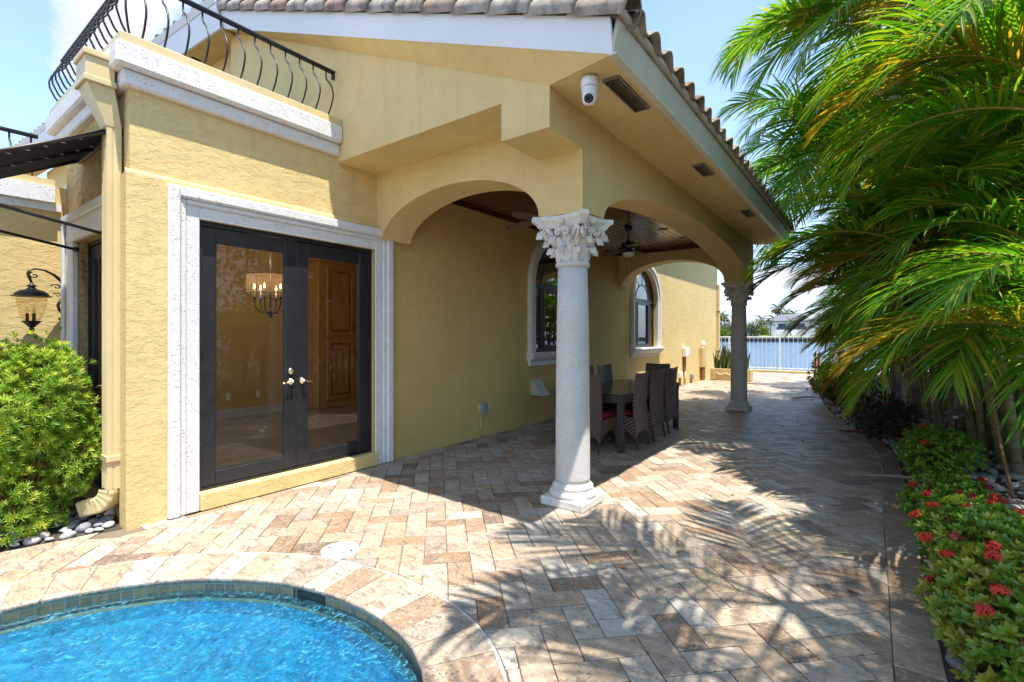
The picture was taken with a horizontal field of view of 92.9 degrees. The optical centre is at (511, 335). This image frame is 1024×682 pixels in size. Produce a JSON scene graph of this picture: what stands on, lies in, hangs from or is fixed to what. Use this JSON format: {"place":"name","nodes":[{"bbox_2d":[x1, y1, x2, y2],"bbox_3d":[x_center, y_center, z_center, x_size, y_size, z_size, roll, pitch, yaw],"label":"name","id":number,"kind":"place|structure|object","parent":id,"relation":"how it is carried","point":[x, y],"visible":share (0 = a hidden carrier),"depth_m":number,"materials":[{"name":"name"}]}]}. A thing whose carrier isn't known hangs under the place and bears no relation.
{"place":"outdoors","nodes":[
{"label":"outdoors","id":0,"kind":"place"},
{"bbox_2d":[0,612,397,681],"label":"pool floor","id":1,"kind":"structure","parent":0,"point":[213,671],"depth_m":2.78,"materials":[{"name":"paint"}]},
{"bbox_2d":[0,601,410,681],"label":"pool wall","id":2,"kind":"structure","parent":1,"relation":"on","point":[20,637],"depth_m":2.90,"materials":[{"name":"tile"}]},
{"bbox_2d":[0,598,413,681],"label":"pool lower tile","id":3,"kind":"object","parent":2,"relation":"attached to","point":[209,599],"visible":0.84,"depth_m":2.91,"materials":[{"name":"tile"}]},
{"bbox_2d":[0,582,421,677],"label":"pool tile band","id":4,"kind":"object","parent":3,"relation":"attached to","point":[83,602],"visible":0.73,"depth_m":2.94,"materials":[{"name":"tile"}]},
{"bbox_2d":[293,588,326,616],"bbox_3d":[-1.232,1.632,2.970,0.250,0.166,0.016,0,0,22],"label":"pool skimmer","id":5,"kind":"object","parent":4,"relation":"attached to","point":[317,599],"visible":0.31,"depth_m":2.96,"materials":[{"name":"plastic"}]},
{"bbox_2d":[0,590,422,681],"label":"pool water","id":6,"kind":"structure","parent":0,"point":[230,665],"depth_m":2.54,"materials":[{"name":"liquid"}]},
{"bbox_2d":[0,372,946,681],"bbox_3d":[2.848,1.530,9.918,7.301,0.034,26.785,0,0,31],"label":"patio paving","id":7,"kind":"structure","parent":0,"point":[746,582],"depth_m":3.55,"materials":[{"name":"stone"}]},
{"bbox_2d":[0,488,121,552],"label":"planting bed","id":8,"kind":"object","parent":7,"relation":"on","point":[55,533],"visible":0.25,"depth_m":3.83,"materials":[{"name":"soil"}]},
{"bbox_2d":[10,538,24,543],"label":"river stone","id":9,"kind":"object","parent":8,"relation":"on","point":[20,540],"visible":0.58,"depth_m":3.55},
{"bbox_2d":[23,536,40,545],"bbox_3d":[-3.512,1.501,3.567,0.111,0.069,0.095,3,-6,12],"label":"river stone","id":10,"kind":"object","parent":8,"relation":"on","point":[32,540],"visible":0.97,"depth_m":3.54,"materials":[{"name":"stone"}]},
{"bbox_2d":[36,531,49,539],"bbox_3d":[-3.533,1.499,3.666,0.106,0.056,0.080,7,1,21],"label":"river stone","id":11,"kind":"object","parent":8,"relation":"on","point":[44,535],"visible":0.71,"depth_m":3.65,"materials":[{"name":"stone"}]},
{"bbox_2d":[0,324,101,548],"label":"podocarpus shrub","id":12,"kind":"object","parent":8,"relation":"on","point":[32,427],"visible":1,"depth_m":3.72,"materials":[{"name":"green plant"}]},
{"bbox_2d":[52,521,63,527],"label":"river stone","id":13,"kind":"object","parent":8,"relation":"on","point":[54,525],"visible":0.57,"depth_m":3.86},
{"bbox_2d":[59,531,76,539],"bbox_3d":[-3.343,1.500,3.664,0.087,0.052,0.104,-6,-1,27],"label":"river stone","id":14,"kind":"object","parent":8,"relation":"on","point":[67,535],"visible":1,"depth_m":3.64,"materials":[{"name":"stone"}]},
{"bbox_2d":[65,522,78,529],"bbox_3d":[-3.478,1.502,3.842,0.091,0.044,0.082,-10,9,9],"label":"river stone","id":15,"kind":"object","parent":8,"relation":"on","point":[71,526],"visible":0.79,"depth_m":3.83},
{"bbox_2d":[67,518,81,524],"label":"river stone","id":16,"kind":"object","parent":8,"relation":"on","point":[77,520],"visible":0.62,"depth_m":3.91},
{"bbox_2d":[74,514,89,520],"bbox_3d":[-3.550,1.501,4.017,0.108,0.052,0.098,9,11,25],"label":"river stone","id":17,"kind":"object","parent":8,"relation":"on","point":[82,518],"visible":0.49,"depth_m":3.99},
{"bbox_2d":[75,522,91,532],"bbox_3d":[-3.352,1.500,3.807,0.101,0.073,0.117,-15,7,-26],"label":"river stone","id":18,"kind":"object","parent":8,"relation":"on","point":[82,527],"visible":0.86,"depth_m":3.77,"materials":[{"name":"stone"}]},
{"bbox_2d":[85,528,93,533],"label":"river stone","id":19,"kind":"object","parent":8,"relation":"on","point":[89,531],"visible":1,"depth_m":3.74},
{"bbox_2d":[87,517,98,523],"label":"river stone","id":20,"kind":"object","parent":8,"relation":"on","point":[93,520],"visible":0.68,"depth_m":3.94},
{"bbox_2d":[93,520,107,527],"bbox_3d":[-3.292,1.502,3.895,0.099,0.048,0.089,-9,10,17],"label":"river stone","id":21,"kind":"object","parent":8,"relation":"on","point":[99,523],"visible":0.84,"depth_m":3.87,"materials":[{"name":"stone"}]},
{"bbox_2d":[99,514,113,520],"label":"river stone","id":22,"kind":"object","parent":8,"relation":"on","point":[109,517],"visible":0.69,"depth_m":3.96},
{"bbox_2d":[101,521,114,528],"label":"river stone","id":23,"kind":"object","parent":8,"relation":"on","point":[108,524],"visible":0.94,"depth_m":3.85,"materials":[{"name":"stone"}]},
{"bbox_2d":[0,552,503,681],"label":"pool coping","id":24,"kind":"object","parent":7,"relation":"on","point":[446,641],"visible":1,"depth_m":2.91,"materials":[{"name":"stone"}]},
{"bbox_2d":[1,552,507,681],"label":"coping grout","id":25,"kind":"object","parent":24,"relation":"in","point":[490,643],"visible":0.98,"depth_m":2.82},
{"bbox_2d":[321,541,358,558],"bbox_3d":[-1.213,1.519,3.440,0.256,0.032,0.256,0,0,36],"label":"skimmer lid","id":26,"kind":"object","parent":7,"relation":"on","point":[337,550],"visible":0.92,"depth_m":3.41,"materials":[{"name":"white plastic"}]},
{"bbox_2d":[0,0,793,530],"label":"house","id":27,"kind":"structure","parent":7,"relation":"on","point":[426,156],"depth_m":4.87,"materials":[{"name":"paint"}]},
{"bbox_2d":[0,126,37,175],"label":"balcony railing","id":28,"kind":"object","parent":27,"relation":"on","point":[18,132],"visible":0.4,"depth_m":4.75,"materials":[{"name":"black metal"}]},
{"bbox_2d":[10,268,60,330],"bbox_3d":[-4.509,-0.337,4.694,0.291,0.623,0.472,0,0,26],"label":"wall lantern","id":29,"kind":"object","parent":27,"relation":"attached to","point":[31,291],"depth_m":4.59,"materials":[{"name":"black metal"}]},
{"bbox_2d":[0,129,122,251],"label":"awning","id":30,"kind":"object","parent":27,"relation":"attached to","point":[39,156],"depth_m":3.92,"materials":[{"name":"grey fabric"}]},
{"bbox_2d":[88,238,102,487],"bbox_3d":[-3.703,0.256,4.470,1.066,2.318,0.134,0,0,36],"label":"french door","id":31,"kind":"structure","parent":27,"relation":"in","point":[95,247],"depth_m":4.72,"materials":[{"name":"black glass"}]},
{"bbox_2d":[73,46,121,516],"bbox_3d":[-3.288,-0.375,3.885,0.357,3.630,0.278,0,0,36],"label":"downspout","id":32,"kind":"object","parent":27,"relation":"attached to","point":[95,84],"visible":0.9,"depth_m":3.85,"materials":[{"name":"beige metal"}]},
{"bbox_2d":[48,0,334,114],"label":"balcony railing","id":33,"kind":"object","parent":27,"relation":"on","point":[83,37],"visible":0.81,"depth_m":4.49,"materials":[{"name":"black metal"}]},
{"bbox_2d":[246,253,281,317],"bbox_3d":[-3.371,-0.965,6.795,0.608,1.439,0.608,0,0,36],"label":"chandelier","id":34,"kind":"object","parent":27,"relation":"hanging from","point":[270,313],"visible":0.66,"depth_m":6.78,"materials":[{"name":"black metal"}]},
{"bbox_2d":[200,221,371,490],"bbox_3d":[-2.223,0.177,5.008,0.134,2.371,1.846,0,0,36],"label":"french door","id":35,"kind":"structure","parent":27,"relation":"in","point":[295,251],"depth_m":4.94,"materials":[{"name":"black metal"}]},
{"bbox_2d":[308,258,356,408],"bbox_3d":[-3.511,-0.056,9.697,0.415,2.899,0.980,0,0,36],"label":"door","id":36,"kind":"structure","parent":27,"relation":"on","point":[332,330],"depth_m":9.46,"materials":[{"name":"brown wood"}]},
{"bbox_2d":[478,403,487,436],"bbox_3d":[-0.432,1.258,7.262,0.110,0.515,0.125,0,0,36],"label":"outlet box","id":37,"kind":"object","parent":27,"relation":"attached to","point":[482,408],"visible":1,"depth_m":7.23,"materials":[{"name":"beige paint"}]},
{"bbox_2d":[505,212,546,250],"bbox_3d":[0.553,-1.510,6.423,1.212,0.790,1.274,0,0,-6],"label":"ceiling fan","id":38,"kind":"object","parent":27,"relation":"hanging from","point":[526,216],"visible":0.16,"depth_m":6.49,"materials":[{"name":"wood"}]},
{"bbox_2d":[530,378,549,395],"bbox_3d":[0.490,0.885,8.417,0.219,0.280,0.320,0,0,36],"label":"vent hood","id":39,"kind":"object","parent":27,"relation":"attached to","point":[537,387],"visible":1,"depth_m":8.36,"materials":[{"name":"beige paint"}]},
{"bbox_2d":[526,239,589,365],"bbox_3d":[0.854,-0.680,9.069,0.270,2.390,2.020,0,0,36],"label":"window","id":40,"kind":"structure","parent":27,"relation":"in","point":[542,272],"depth_m":8.76,"materials":[{"name":"white glass"}]},
{"bbox_2d":[581,74,598,105],"bbox_3d":[0.566,-1.780,3.558,0.128,0.198,0.134,0,0,36],"label":"security camera","id":41,"kind":"object","parent":27,"relation":"attached to","point":[589,86],"visible":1,"depth_m":3.51,"materials":[{"name":"white plastic"}]},
{"bbox_2d":[596,226,668,271],"bbox_3d":[2.095,-1.510,8.482,1.212,0.790,1.274,0,0,22],"label":"ceiling fan","id":42,"kind":"object","parent":27,"relation":"hanging from","point":[628,247],"visible":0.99,"depth_m":8.45,"materials":[{"name":"wood"}]},
{"bbox_2d":[630,267,664,357],"bbox_3d":[3.469,-0.670,12.607,0.270,2.410,2.020,0,0,36],"label":"window","id":43,"kind":"structure","parent":27,"relation":"in","point":[642,298],"depth_m":12.81,"materials":[{"name":"white glass"}]},
{"bbox_2d":[682,347,689,384],"bbox_3d":[5.407,0.935,15.136,0.140,1.160,0.330,0,0,36],"label":"utility box","id":44,"kind":"object","parent":27,"relation":"attached to","point":[685,352],"visible":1,"depth_m":15.08,"materials":[{"name":"white plastic"}]},
{"bbox_2d":[700,341,705,380],"bbox_3d":[6.531,0.845,16.655,0.139,1.340,0.350,0,0,36],"label":"wall pipe","id":45,"kind":"object","parent":27,"relation":"attached to","point":[702,360],"depth_m":16.55,"materials":[{"name":"beige paint"}]},
{"bbox_2d":[716,285,719,358],"bbox_3d":[7.793,-0.205,18.390,0.104,3.440,0.150,0,0,36],"label":"downspout","id":46,"kind":"object","parent":27,"relation":"attached to","point":[718,317],"visible":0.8,"depth_m":18.34,"materials":[{"name":"beige metal"}]},
{"bbox_2d":[589,366,616,434],"bbox_3d":[1.402,1.005,7.791,0.549,1.020,0.465,0,0,34],"label":"dining chair","id":47,"kind":"object","parent":7,"relation":"on","point":[606,406],"visible":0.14,"depth_m":7.57,"materials":[{"name":"wicker"}]},
{"bbox_2d":[589,375,616,454],"bbox_3d":[1.086,1.005,6.517,0.465,1.020,0.549,0,0,38],"label":"dining chair","id":48,"kind":"object","parent":7,"relation":"on","point":[602,423],"visible":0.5,"depth_m":6.25,"materials":[{"name":"wicker"}]},
{"bbox_2d":[597,364,632,404],"bbox_3d":[1.783,1.005,8.323,0.549,1.020,0.465,0,0,39],"label":"dining chair","id":49,"kind":"object","parent":7,"relation":"on","point":[605,372],"visible":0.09,"depth_m":8.47,"materials":[{"name":"wicker"}]},
{"bbox_2d":[554,379,678,453],"bbox_3d":[1.681,1.139,7.463,1.030,0.752,2.280,0,0,36],"label":"dining table","id":50,"kind":"object","parent":7,"relation":"on","point":[619,392],"visible":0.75,"depth_m":6.47,"materials":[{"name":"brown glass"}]},
{"bbox_2d":[602,371,648,449],"bbox_3d":[1.590,1.005,6.786,0.549,1.020,0.465,0,0,35],"label":"dining chair","id":51,"kind":"object","parent":7,"relation":"on","point":[636,420],"visible":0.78,"depth_m":6.57,"materials":[{"name":"wicker"}]},
{"bbox_2d":[625,369,665,441],"bbox_3d":[1.975,1.005,7.306,0.549,1.020,0.465,0,0,38],"label":"dining chair","id":52,"kind":"object","parent":7,"relation":"on","point":[655,409],"visible":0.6,"depth_m":7.09,"materials":[{"name":"wicker"}]},
{"bbox_2d":[645,363,670,424],"bbox_3d":[2.522,1.005,8.662,0.465,1.020,0.549,0,0,35],"label":"dining chair","id":53,"kind":"object","parent":7,"relation":"on","point":[650,367],"visible":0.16,"depth_m":8.87,"materials":[{"name":"wicker"}]},
{"bbox_2d":[647,367,678,433],"bbox_3d":[2.353,1.005,7.835,0.549,1.020,0.465,0,0,37],"label":"dining chair","id":54,"kind":"object","parent":7,"relation":"on","point":[670,403],"visible":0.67,"depth_m":7.62,"materials":[{"name":"wicker"}]},
{"bbox_2d":[710,368,752,381],"bbox_3d":[7.479,1.315,16.609,1.280,0.400,0.438,0,0,36],"label":"planter box","id":55,"kind":"object","parent":7,"relation":"on","point":[719,374],"visible":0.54,"depth_m":16.57,"materials":[{"name":"beige paint"}]},
{"bbox_2d":[713,343,749,369],"bbox_3d":[7.495,0.721,16.629,1.176,0.949,0.582,0,0,32],"label":"snake plant","id":56,"kind":"object","parent":55,"relation":"on","point":[723,361],"visible":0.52,"depth_m":16.68,"materials":[{"name":"green plant"}]},
{"bbox_2d":[791,396,820,398],"bbox_3d":[7.080,1.480,11.679,0.950,0.046,0.100,0,0,-15],"label":"fallen palm sheath","id":57,"kind":"object","parent":7,"relation":"on","point":[805,397],"visible":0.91,"depth_m":11.66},
{"bbox_2d":[753,369,880,375],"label":"terrace curb","id":58,"kind":"structure","parent":7,"relation":"on","point":[779,371],"depth_m":20.10,"materials":[{"name":"paint"}]},
{"bbox_2d":[720,336,841,369],"bbox_3d":[10.126,0.728,20.930,9.400,1.405,0.060,0,0,36],"label":"picket fence","id":59,"kind":"object","parent":58,"relation":"on","point":[779,337],"visible":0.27,"depth_m":20.18,"materials":[{"name":"metal"}]},
{"bbox_2d":[813,351,820,371],"bbox_3d":[12.313,1.030,19.649,0.298,0.870,0.286,0,0,14],"label":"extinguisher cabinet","id":60,"kind":"object","parent":7,"relation":"on","point":[817,354],"visible":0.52,"depth_m":19.61,"materials":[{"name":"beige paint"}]},
{"bbox_2d":[838,430,899,440],"bbox_3d":[5.305,1.459,7.209,0.140,0.055,0.900,0,0,-25],"label":"fallen palm sheath","id":61,"kind":"object","parent":7,"relation":"on","point":[879,434],"visible":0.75,"depth_m":7.15,"materials":[{"name":"plant"}]},
{"bbox_2d":[863,475,941,483],"bbox_3d":[4.016,1.454,4.928,0.750,0.046,0.100,0,0,28],"label":"fallen palm sheath","id":62,"kind":"object","parent":7,"relation":"on","point":[896,477],"visible":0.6,"depth_m":5.00,"materials":[{"name":"plant"}]},
{"bbox_2d":[822,376,1023,681],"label":"planting bed","id":63,"kind":"object","parent":7,"relation":"on","point":[950,675],"visible":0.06,"depth_m":5.00,"materials":[{"name":"soil"}]},
{"bbox_2d":[797,195,841,262],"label":"palm tree","id":64,"kind":"object","parent":63,"relation":"on","point":[830,217],"visible":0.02,"depth_m":13.08,"materials":[{"name":"green plant"}]},
{"bbox_2d":[716,36,952,414],"bbox_3d":[6.013,-1.551,8.798,4.462,6.185,4.174,0,0,36],"label":"palm tree","id":65,"kind":"object","parent":63,"relation":"on","point":[756,143],"visible":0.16,"depth_m":9.06,"materials":[{"name":"green plant"}]},
{"bbox_2d":[732,47,938,415],"bbox_3d":[6.146,-1.613,8.750,4.728,6.298,4.551,0,0,36],"label":"palm tree","id":66,"kind":"object","parent":63,"relation":"on","point":[772,165],"visible":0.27,"depth_m":8.19,"materials":[{"name":"green plant"}]},
{"bbox_2d":[806,361,881,409],"bbox_3d":[7.111,1.034,10.494,1.460,1.028,2.140,0,0,36],"label":"flowering shrub","id":67,"kind":"object","parent":63,"relation":"on","point":[830,391],"visible":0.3,"depth_m":10.35,"materials":[{"name":"green plant"}]},
{"bbox_2d":[704,0,1000,362],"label":"palm tree","id":68,"kind":"object","parent":63,"relation":"on","point":[770,22],"visible":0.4,"depth_m":7.43,"materials":[{"name":"green plant"}]},
{"bbox_2d":[711,0,998,428],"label":"palm tree","id":69,"kind":"object","parent":63,"relation":"on","point":[962,422],"visible":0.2,"depth_m":8.90,"materials":[{"name":"green plant"}]},
{"bbox_2d":[751,83,962,407],"bbox_3d":[7.263,-1.706,10.525,4.676,6.464,4.690,0,0,-40],"label":"palm tree","id":70,"kind":"object","parent":63,"relation":"on","point":[896,386],"visible":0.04,"depth_m":9.84,"materials":[{"name":"green plant"}]},
{"bbox_2d":[812,262,906,403],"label":"areca palm","id":71,"kind":"object","parent":63,"relation":"on","point":[841,327],"visible":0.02,"depth_m":11.41,"materials":[{"name":"plant"}]},
{"bbox_2d":[804,267,926,397],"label":"areca palm","id":72,"kind":"object","parent":63,"relation":"on","point":[890,388],"visible":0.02,"depth_m":11.53,"materials":[{"name":"plant"}]},
{"bbox_2d":[789,226,942,417],"bbox_3d":[7.587,-0.415,8.948,4.719,3.858,4.115,0,0,11],"label":"areca palm","id":73,"kind":"object","parent":63,"relation":"on","point":[920,396],"visible":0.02,"depth_m":8.80,"materials":[{"name":"plant"}]},
{"bbox_2d":[796,313,943,406],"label":"areca palm","id":74,"kind":"object","parent":63,"relation":"on","point":[806,329],"visible":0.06,"depth_m":9.91,"materials":[{"name":"plant"}]},
{"bbox_2d":[782,148,958,421],"bbox_3d":[7.643,-1.136,8.861,4.623,5.297,5.069,0,0,36],"label":"areca palm","id":75,"kind":"object","parent":63,"relation":"on","point":[930,410],"visible":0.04,"depth_m":8.77,"materials":[{"name":"plant"}]},
{"bbox_2d":[733,71,1023,465],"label":"areca palm","id":76,"kind":"object","parent":63,"relation":"on","point":[982,157],"visible":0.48,"depth_m":5.28,"materials":[{"name":"plant"}]},
{"bbox_2d":[834,387,923,439],"bbox_3d":[5.774,1.184,7.622,2.031,0.713,1.034,0,0,-37],"label":"green shrub","id":77,"kind":"object","parent":63,"relation":"on","point":[876,421],"visible":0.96,"depth_m":7.31,"materials":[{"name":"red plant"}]},
{"bbox_2d":[739,0,1023,354],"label":"palm tree","id":78,"kind":"object","parent":63,"relation":"on","point":[798,37],"visible":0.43,"depth_m":7.44,"materials":[{"name":"green plant"}]},
{"bbox_2d":[743,42,1023,454],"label":"areca palm","id":79,"kind":"object","parent":63,"relation":"on","point":[984,435],"visible":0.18,"depth_m":6.03,"materials":[{"name":"plant"}]},
{"bbox_2d":[780,191,995,431],"bbox_3d":[6.656,-0.443,7.265,4.511,3.915,4.330,0,0,-15],"label":"areca palm","id":80,"kind":"object","parent":63,"relation":"on","point":[937,413],"visible":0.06,"depth_m":7.64,"materials":[{"name":"plant"}]},
{"bbox_2d":[819,175,957,406],"bbox_3d":[8.961,-1.174,9.385,5.147,5.382,5.635,0,0,36],"label":"areca palm","id":81,"kind":"object","parent":63,"relation":"on","point":[842,283],"visible":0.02,"depth_m":10.53,"materials":[{"name":"plant"}]},
{"bbox_2d":[772,215,1023,433],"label":"areca palm","id":82,"kind":"object","parent":63,"relation":"on","point":[793,295],"visible":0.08,"depth_m":6.99,"materials":[{"name":"plant"}]},
{"bbox_2d":[777,152,1023,473],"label":"areca palm","id":83,"kind":"object","parent":63,"relation":"on","point":[1017,466],"visible":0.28,"depth_m":5.17,"materials":[{"name":"plant"}]},
{"bbox_2d":[803,98,997,403],"bbox_3d":[7.135,-1.207,6.883,4.952,5.439,5.754,0,0,23],"label":"areca palm","id":84,"kind":"object","parent":63,"relation":"on","point":[907,305],"visible":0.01,"depth_m":7.24,"materials":[{"name":"plant"}]},
{"bbox_2d":[793,0,1018,450],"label":"palm tree","id":85,"kind":"object","parent":63,"relation":"on","point":[999,413],"visible":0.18,"depth_m":6.13,"materials":[{"name":"green plant"}]},
{"bbox_2d":[794,0,1023,445],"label":"areca palm","id":86,"kind":"object","parent":63,"relation":"on","point":[979,33],"visible":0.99,"depth_m":4.03,"materials":[{"name":"green plant"}]},
{"bbox_2d":[812,63,1023,341],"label":"areca palm","id":87,"kind":"object","parent":63,"relation":"on","point":[867,260],"visible":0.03,"depth_m":5.84,"materials":[{"name":"plant"}]},
{"bbox_2d":[825,405,1023,653],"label":"river stones","id":88,"kind":"object","parent":63,"relation":"on","point":[993,472],"visible":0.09,"depth_m":5.32,"materials":[{"name":"stone"}]},
{"bbox_2d":[889,422,991,476],"bbox_3d":[4.690,1.241,5.380,0.871,0.588,1.539,0,0,36],"label":"green shrub","id":89,"kind":"object","parent":63,"relation":"on","point":[927,447],"visible":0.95,"depth_m":5.08,"materials":[{"name":"green plant"}]},
{"bbox_2d":[894,462,1013,538],"bbox_3d":[3.249,1.255,3.592,0.695,0.537,1.230,0,0,36],"label":"flowering shrub","id":90,"kind":"object","parent":63,"relation":"on","point":[965,485],"visible":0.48,"depth_m":3.57,"materials":[{"name":"green plant"}]},
{"bbox_2d":[943,406,968,431],"bbox_3d":[5.618,1.175,6.169,0.229,0.581,0.229,0,0,-31],"label":"path light","id":91,"kind":"object","parent":63,"relation":"on","point":[955,411],"visible":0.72,"depth_m":6.14,"materials":[{"name":"brown metal"}]},
{"bbox_2d":[902,492,1023,585],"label":"flowering shrub","id":92,"kind":"object","parent":63,"relation":"on","point":[969,520],"visible":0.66,"depth_m":2.83,"materials":[{"name":"green plant"}]},
{"bbox_2d":[945,653,980,675],"bbox_3d":[2.057,1.505,2.216,0.093,0.050,0.141,2,6,-6],"label":"river stone","id":93,"kind":"object","parent":63,"relation":"on","point":[956,662],"visible":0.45,"depth_m":2.22,"materials":[{"name":"stone"}]},
{"bbox_2d":[909,537,1023,681],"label":"flowering shrub","id":94,"kind":"object","parent":63,"relation":"on","point":[984,604],"visible":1,"depth_m":2.15,"materials":[{"name":"green plant"}]},
{"bbox_2d":[962,341,1023,498],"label":"palm tree","id":95,"kind":"object","parent":63,"relation":"on","point":[1009,483],"visible":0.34,"depth_m":4.68,"materials":[{"name":"plant"}]},
{"bbox_2d":[0,0,1000,335],"label":"sky","id":96,"kind":"structure","parent":0,"point":[35,35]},
{"bbox_2d":[720,342,928,373],"bbox_3d":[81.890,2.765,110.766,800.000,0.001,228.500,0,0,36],"label":"canal water","id":97,"kind":"structure","parent":0,"point":[755,354],"depth_m":68.64,"materials":[{"name":"liquid"}]},
{"bbox_2d":[720,335,864,341],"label":"seawall","id":98,"kind":"object","parent":97,"relation":"in","point":[771,339],"visible":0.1,"depth_m":221.57,"materials":[{"name":"metal"}]},
{"bbox_3d":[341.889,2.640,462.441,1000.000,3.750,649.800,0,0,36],"label":"far bank","id":99,"kind":"structure","parent":0,"visible":0},
{"bbox_2d":[720,326,730,335],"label":"broadleaf tree","id":100,"kind":"object","parent":99,"relation":"on","point":[722,333],"visible":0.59,"depth_m":241.90,"materials":[{"name":"green plant"}]},
{"bbox_2d":[720,313,730,332],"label":"palm tree","id":101,"kind":"object","parent":99,"relation":"on","point":[724,319],"visible":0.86,"depth_m":244.77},
{"bbox_2d":[747,326,761,335],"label":"broadleaf tree","id":102,"kind":"object","parent":99,"relation":"on","point":[753,332],"visible":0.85,"depth_m":234.58,"materials":[{"name":"plant"}]},
{"bbox_2d":[754,315,767,335],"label":"palm tree","id":103,"kind":"object","parent":99,"relation":"on","point":[760,322],"visible":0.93,"depth_m":234.90,"materials":[{"name":"plant"}]},
{"bbox_2d":[756,324,769,335],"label":"broadleaf tree","id":104,"kind":"object","parent":99,"relation":"on","point":[763,330],"visible":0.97,"depth_m":233.46,"materials":[{"name":"green plant"}]},
{"bbox_2d":[766,318,774,335],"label":"palm tree","id":105,"kind":"object","parent":99,"relation":"on","point":[770,323],"visible":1,"depth_m":228.46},
{"bbox_2d":[768,304,784,316],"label":"palm tree","id":106,"kind":"object","parent":99,"relation":"on","point":[775,310],"visible":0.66,"depth_m":249.86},
{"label":"far terrace","id":107,"kind":"structure","parent":0,"visible":0},
{"bbox_2d":[766,314,823,336],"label":"villa","id":108,"kind":"object","parent":107,"relation":"on","point":[779,327],"visible":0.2,"depth_m":230.47,"materials":[{"name":"white paint"}]},
{"bbox_2d":[778,331,801,335],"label":"garage door","id":109,"kind":"structure","parent":108,"relation":"in","point":[793,333],"depth_m":228.99,"materials":[{"name":"white"}]},
{"bbox_2d":[778,323,804,326],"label":"window","id":110,"kind":"structure","parent":108,"relation":"in","point":[781,324],"depth_m":229.97,"materials":[{"name":"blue glass"}]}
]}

